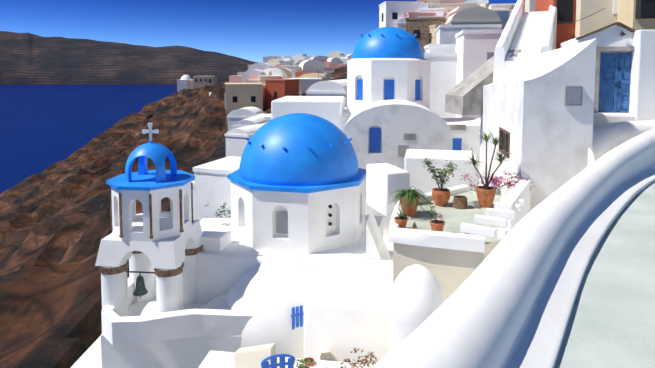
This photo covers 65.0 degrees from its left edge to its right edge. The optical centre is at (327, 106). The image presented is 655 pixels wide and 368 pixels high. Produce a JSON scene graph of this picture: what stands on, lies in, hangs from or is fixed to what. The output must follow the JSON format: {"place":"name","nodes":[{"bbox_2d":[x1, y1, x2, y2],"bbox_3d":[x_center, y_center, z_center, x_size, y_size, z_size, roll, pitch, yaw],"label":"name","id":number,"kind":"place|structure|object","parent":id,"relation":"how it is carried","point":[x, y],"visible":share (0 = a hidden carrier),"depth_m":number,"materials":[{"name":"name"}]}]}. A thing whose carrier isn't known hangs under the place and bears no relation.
{"place":"outdoors","nodes":[
{"label":"outdoors","id":0,"kind":"place"},
{"bbox_2d":[0,84,176,193],"bbox_3d":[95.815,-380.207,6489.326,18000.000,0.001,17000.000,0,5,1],"label":"sea","id":1,"kind":"structure","parent":0,"point":[43,128],"depth_m":1309.79,"materials":[{"name":"blue liquid"}]},
{"bbox_2d":[0,31,257,84],"bbox_3d":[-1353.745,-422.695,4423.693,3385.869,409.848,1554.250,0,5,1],"label":"distant hill","id":2,"kind":"structure","parent":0,"point":[29,59],"depth_m":3880.46,"materials":[{"name":"brown stone"}]},
{"bbox_2d":[125,271,154,299],"bbox_3d":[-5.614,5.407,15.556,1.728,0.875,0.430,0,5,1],"label":"bell","id":3,"kind":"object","parent":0,"point":[140,289],"depth_m":15.46,"materials":[{"name":"metal"}]},
{"bbox_2d":[0,65,346,367],"bbox_3d":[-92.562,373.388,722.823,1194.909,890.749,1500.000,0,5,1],"label":"cliff terrain","id":4,"kind":"structure","parent":0,"point":[55,224],"depth_m":75.75,"materials":[{"name":"brown stone"}]},
{"bbox_2d":[101,218,392,367],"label":"wall","id":5,"kind":"structure","parent":4,"relation":"on","point":[190,352],"depth_m":15.00,"materials":[{"name":"white paint"}]},
{"bbox_2d":[98,182,202,276],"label":"bell tower bands","id":6,"kind":"object","parent":5,"relation":"on","point":[158,273],"visible":0.48,"depth_m":15.25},
{"bbox_2d":[101,245,200,316],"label":"bell tower pillars","id":7,"kind":"structure","parent":5,"relation":"on","point":[175,293],"depth_m":15.47,"materials":[{"name":"white paint"}]},
{"bbox_2d":[95,220,202,268],"bbox_3d":[-5.526,4.255,16.324,2.698,0.750,2.698,0,5,1],"label":"bell tower base","id":8,"kind":"object","parent":7,"relation":"on","point":[116,251],"visible":0.67,"depth_m":15.22,"materials":[{"name":"white paint"}]},
{"bbox_2d":[111,181,191,241],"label":"bell tower","id":9,"kind":"structure","parent":8,"relation":"on","point":[165,225],"depth_m":15.42,"materials":[{"name":"white paint"}]},
{"bbox_2d":[106,170,194,190],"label":"tower roof","id":10,"kind":"structure","parent":9,"relation":"on","point":[146,182],"depth_m":15.66,"materials":[{"name":"blue paint"}]},
{"bbox_2d":[125,143,176,182],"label":"bell tower dome","id":11,"kind":"structure","parent":10,"relation":"on","point":[156,153],"depth_m":15.72,"materials":[{"name":"blue paint"}]},
{"bbox_2d":[142,123,158,140],"bbox_3d":[-5.526,0.798,16.052,0.490,0.585,0.072,-1,5,-14],"label":"cross","id":12,"kind":"object","parent":11,"relation":"on","point":[150,131],"visible":1,"depth_m":16.02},
{"bbox_2d":[101,268,252,345],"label":"parapet wall","id":13,"kind":"structure","parent":5,"relation":"on","point":[216,317],"depth_m":14.84,"materials":[{"name":"white paint"}]},
{"bbox_2d":[227,263,314,358],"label":"church vaults","id":14,"kind":"object","parent":5,"relation":"on","point":[268,296],"visible":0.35,"depth_m":15.08,"materials":[{"name":"white paint"}]},
{"bbox_2d":[196,212,391,303],"bbox_3d":[-0.942,5.379,19.057,7.006,3.900,6.638,0,5,1],"label":"church roof base","id":15,"kind":"object","parent":5,"relation":"on","point":[225,258],"visible":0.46,"depth_m":16.79,"materials":[{"name":"white paint"}]},
{"bbox_2d":[231,178,364,253],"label":"church drum wall","id":16,"kind":"structure","parent":15,"relation":"on","point":[253,222],"depth_m":17.06,"materials":[{"name":"white paint"}]},
{"bbox_2d":[276,212,287,233],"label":"window","id":17,"kind":"structure","parent":16,"relation":"in","point":[282,222],"depth_m":17.06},
{"bbox_2d":[228,168,365,192],"bbox_3d":[-1.044,2.502,19.029,5.113,0.140,5.113,0,5,1],"label":"dome rim","id":18,"kind":"object","parent":16,"relation":"on","point":[235,177],"visible":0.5,"depth_m":16.95,"materials":[{"name":"blue paint"}]},
{"bbox_2d":[239,113,358,185],"bbox_3d":[-1.044,1.346,18.938,4.400,2.220,4.400,0,5,1],"label":"dome","id":19,"kind":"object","parent":18,"relation":"on","point":[298,149],"visible":1,"depth_m":17.38,"materials":[{"name":"blue paint"}]},
{"bbox_2d":[328,205,331,225],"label":"round holes","id":20,"kind":"object","parent":16,"relation":"in","point":[330,215],"visible":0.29,"depth_m":17.29,"materials":[{"name":"black"}]},
{"bbox_2d":[71,257,443,367],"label":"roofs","id":21,"kind":"structure","parent":4,"relation":"on","point":[365,305],"depth_m":13.04,"materials":[{"name":"white paint"}]},
{"bbox_2d":[234,343,330,367],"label":"cream walls","id":22,"kind":"structure","parent":4,"relation":"on","point":[251,357],"depth_m":11.74,"materials":[{"name":"paint"}]},
{"bbox_2d":[260,305,303,367],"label":"blue gates and chairs","id":23,"kind":"object","parent":22,"relation":"on","point":[282,363],"visible":0.75,"depth_m":11.61,"materials":[{"name":"blue wood"}]},
{"bbox_2d":[198,350,372,367],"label":"landing","id":24,"kind":"object","parent":4,"relation":"on","point":[217,359],"visible":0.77,"depth_m":12.44,"materials":[{"name":"beige paint"}]},
{"bbox_2d":[304,357,313,365],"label":"pots","id":25,"kind":"object","parent":24,"relation":"on","point":[310,364],"visible":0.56,"depth_m":12.31,"materials":[{"name":"ceramic"}]},
{"bbox_2d":[295,357,310,367],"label":"plant","id":26,"kind":"object","parent":25,"relation":"in","point":[304,365],"visible":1,"depth_m":11.31,"materials":[{"name":"green plant"}]},
{"bbox_2d":[187,0,463,106],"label":"village","id":27,"kind":"object","parent":4,"relation":"on","point":[330,66],"visible":0.08,"depth_m":91.31,"materials":[{"name":"pink paint"}]},
{"bbox_2d":[265,1,426,107],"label":"village","id":28,"kind":"object","parent":4,"relation":"on","point":[284,87],"visible":0.02,"depth_m":79.50,"materials":[{"name":"red paint"}]},
{"bbox_2d":[340,348,376,367],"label":"dry shrub","id":29,"kind":"object","parent":4,"relation":"on","point":[354,365],"visible":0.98,"depth_m":10.58,"materials":[{"name":"brown plant"}]},
{"bbox_2d":[271,96,480,185],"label":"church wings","id":30,"kind":"object","parent":4,"relation":"on","point":[331,109],"visible":0.17,"depth_m":26.48},
{"bbox_2d":[237,0,534,108],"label":"village","id":31,"kind":"object","parent":4,"relation":"on","point":[471,13],"visible":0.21,"depth_m":55.10,"materials":[{"name":"beige paint"}]},
{"bbox_2d":[340,108,438,131],"bbox_3d":[3.396,6.533,29.613,5.669,12.543,5.948,0,5,1],"label":"church base","id":32,"kind":"object","parent":4,"relation":"on","point":[344,116],"visible":0.06,"depth_m":26.58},
{"bbox_2d":[308,5,514,61],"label":"village","id":33,"kind":"object","parent":4,"relation":"on","point":[422,24],"visible":0.08,"depth_m":59.34,"materials":[{"name":"stone"}]},
{"bbox_2d":[177,0,654,220],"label":"village","id":34,"kind":"object","parent":4,"relation":"on","point":[456,54],"visible":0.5,"depth_m":39.51,"materials":[{"name":"white paint"}]},
{"bbox_2d":[193,0,654,132],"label":"village","id":35,"kind":"object","parent":4,"relation":"on","point":[243,92],"visible":0.08,"depth_m":77.20,"materials":[{"name":"paint"}]},
{"bbox_2d":[404,149,477,193],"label":"terrace wall","id":36,"kind":"structure","parent":4,"relation":"on","point":[421,177],"depth_m":16.10,"materials":[{"name":"white paint"}]},
{"bbox_2d":[393,241,499,301],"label":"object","id":37,"kind":"structure","parent":4,"relation":"on","point":[452,270],"depth_m":11.05,"materials":[{"name":"beige paint"}]},
{"bbox_2d":[366,163,484,252],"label":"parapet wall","id":38,"kind":"structure","parent":37,"relation":"on","point":[384,181],"depth_m":13.59,"materials":[{"name":"white paint"}]},
{"bbox_2d":[405,191,504,243],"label":"terrace floor","id":39,"kind":"structure","parent":37,"relation":"on","point":[453,219],"depth_m":12.82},
{"bbox_2d":[394,186,495,233],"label":"terracotta pots","id":40,"kind":"object","parent":39,"relation":"on","point":[484,197],"visible":0.58,"depth_m":13.42,"materials":[{"name":"ceramic"}]},
{"bbox_2d":[395,187,492,226],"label":"potting soil","id":41,"kind":"structure","parent":40,"relation":"on","point":[434,222],"depth_m":11.70,"materials":[{"name":"brown soil"}]},
{"bbox_2d":[428,142,500,221],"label":"plant stems","id":42,"kind":"object","parent":41,"relation":"on","point":[486,184],"visible":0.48,"depth_m":13.57,"materials":[{"name":"brown plant"}]},
{"bbox_2d":[440,171,510,216],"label":"flowers","id":43,"kind":"object","parent":41,"relation":"on","point":[496,182],"visible":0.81,"depth_m":13.60,"materials":[{"name":"red"}]},
{"bbox_2d":[383,131,534,226],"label":"green terrace plants","id":44,"kind":"object","parent":39,"relation":"on","point":[411,194],"visible":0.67,"depth_m":13.32,"materials":[{"name":"green plant"}]},
{"bbox_2d":[461,170,532,190],"bbox_3d":[5.997,1.769,14.857,5.180,0.999,1.617,-4,6,-39],"label":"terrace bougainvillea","id":45,"kind":"object","parent":44,"relation":"on","point":[501,181],"visible":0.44,"depth_m":13.60,"materials":[{"name":"pink plant"}]},
{"bbox_2d":[452,195,467,208],"bbox_3d":[3.497,2.513,13.544,0.379,0.307,0.376,3,6,35],"label":"terrace stump","id":46,"kind":"object","parent":39,"relation":"on","point":[459,201],"visible":0.9,"depth_m":13.40,"materials":[{"name":"brown wood"}]},
{"bbox_2d":[460,179,530,238],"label":"terrace steps","id":47,"kind":"object","parent":39,"relation":"on","point":[508,212],"visible":0.98,"depth_m":11.01,"materials":[{"name":"white paint"}]},
{"bbox_2d":[316,8,604,78],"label":"village wire","id":48,"kind":"object","parent":4,"relation":"on","point":[318,72],"visible":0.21,"depth_m":20.54,"materials":[{"name":"brown metal"}]},
{"bbox_2d":[372,128,654,367],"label":"parapet wall","id":49,"kind":"structure","parent":4,"relation":"on","point":[509,302],"depth_m":4.98,"materials":[{"name":"white paint"}]},
{"bbox_2d":[504,11,547,77],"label":"stair steps","id":50,"kind":"structure","parent":4,"relation":"on","point":[527,39],"depth_m":20.89,"materials":[{"name":"white paint"}]},
{"bbox_2d":[479,38,596,213],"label":"building wall","id":51,"kind":"structure","parent":4,"relation":"on","point":[551,136],"depth_m":13.45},
{"bbox_2d":[499,127,509,157],"bbox_3d":[5.375,1.068,15.521,0.115,0.750,1.350,1,5,7],"label":"window frame","id":52,"kind":"object","parent":51,"relation":"attached to","point":[501,131],"visible":0.6,"depth_m":15.51,"materials":[{"name":"brown wood"}]},
{"bbox_2d":[493,0,556,82],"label":"stair parapet walls","id":53,"kind":"structure","parent":51,"relation":"on","point":[503,46],"depth_m":20.14,"materials":[{"name":"white paint"}]},
{"bbox_2d":[564,86,582,105],"bbox_3d":[6.323,-0.281,13.225,0.420,0.500,0.080,1,5,7],"label":"meter box","id":54,"kind":"object","parent":51,"relation":"attached to","point":[565,97],"visible":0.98,"depth_m":13.19,"materials":[{"name":"grey metal"}]},
{"bbox_2d":[567,88,580,103],"bbox_3d":[6.317,-0.278,13.175,0.340,0.420,0.022,1,5,7],"label":"meter door","id":55,"kind":"structure","parent":54,"relation":"attached to","point":[573,95],"depth_m":13.18,"materials":[{"name":"grey metal"}]},
{"bbox_2d":[560,25,632,52],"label":"gable","id":56,"kind":"structure","parent":4,"relation":"on","point":[609,36],"depth_m":16.63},
{"bbox_2d":[575,22,635,39],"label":"building door tiles","id":57,"kind":"object","parent":56,"relation":"on","point":[628,28],"depth_m":16.52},
{"bbox_2d":[593,112,635,127],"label":"low wall","id":58,"kind":"structure","parent":4,"relation":"on","point":[599,118],"depth_m":16.41,"materials":[{"name":"white paint"}]},
{"bbox_2d":[594,46,633,112],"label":"door frame","id":59,"kind":"structure","parent":58,"relation":"on","point":[599,49],"depth_m":16.65,"materials":[{"name":"white paint"}]},
{"bbox_2d":[598,53,631,112],"bbox_3d":[9.436,-0.736,16.734,1.150,2.000,0.075,1,5,15],"label":"blue door","id":60,"kind":"structure","parent":59,"relation":"in","point":[615,68],"depth_m":16.73,"materials":[{"name":"blue wood"}]},
{"bbox_2d":[588,120,654,165],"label":"curved wall","id":61,"kind":"structure","parent":4,"relation":"on","point":[607,137],"depth_m":14.39,"materials":[{"name":"white paint"}]},
{"bbox_2d":[629,30,654,120],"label":"edge wall","id":62,"kind":"structure","parent":4,"relation":"on","point":[642,97],"depth_m":16.07,"materials":[{"name":"white paint"}]},
{"bbox_2d":[0,0,517,62],"label":"sky","id":63,"kind":"structure","parent":0,"point":[251,30],"materials":[{"name":"blue"}]},
{"bbox_2d":[343,99,452,235],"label":"church nave","id":64,"kind":"structure","parent":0,"point":[394,120],"depth_m":23.40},
{"bbox_2d":[347,58,430,113],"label":"drum wall","id":65,"kind":"structure","parent":64,"relation":"on","point":[373,74],"depth_m":26.78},
{"bbox_2d":[352,27,423,58],"bbox_3d":[3.380,-3.481,28.625,3.992,1.910,3.993,0,5,1],"label":"dome","id":66,"kind":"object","parent":65,"relation":"on","point":[388,42],"visible":0.88,"depth_m":27.18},
{"bbox_2d":[357,80,419,100],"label":"windows","id":67,"kind":"structure","parent":65,"relation":"attached to","point":[388,89],"depth_m":27.15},
{"bbox_2d":[370,127,461,151],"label":"windows","id":68,"kind":"structure","parent":64,"relation":"attached to","point":[375,136],"depth_m":23.68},
{"bbox_2d":[398,124,465,156],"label":"wall patches","id":69,"kind":"object","parent":64,"relation":"attached to","point":[402,149],"visible":0.52,"depth_m":23.40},
{"bbox_2d":[445,49,520,114],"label":"staircase","id":70,"kind":"structure","parent":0,"point":[464,96],"depth_m":19.38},
{"bbox_2d":[575,0,616,37],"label":"wall","id":71,"kind":"structure","parent":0,"point":[606,16],"depth_m":22.60,"materials":[{"name":"beige paint"}]},
{"bbox_2d":[554,182,654,367],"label":"walkway","id":72,"kind":"structure","parent":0,"point":[611,323],"depth_m":5.21,"materials":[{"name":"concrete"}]}
]}

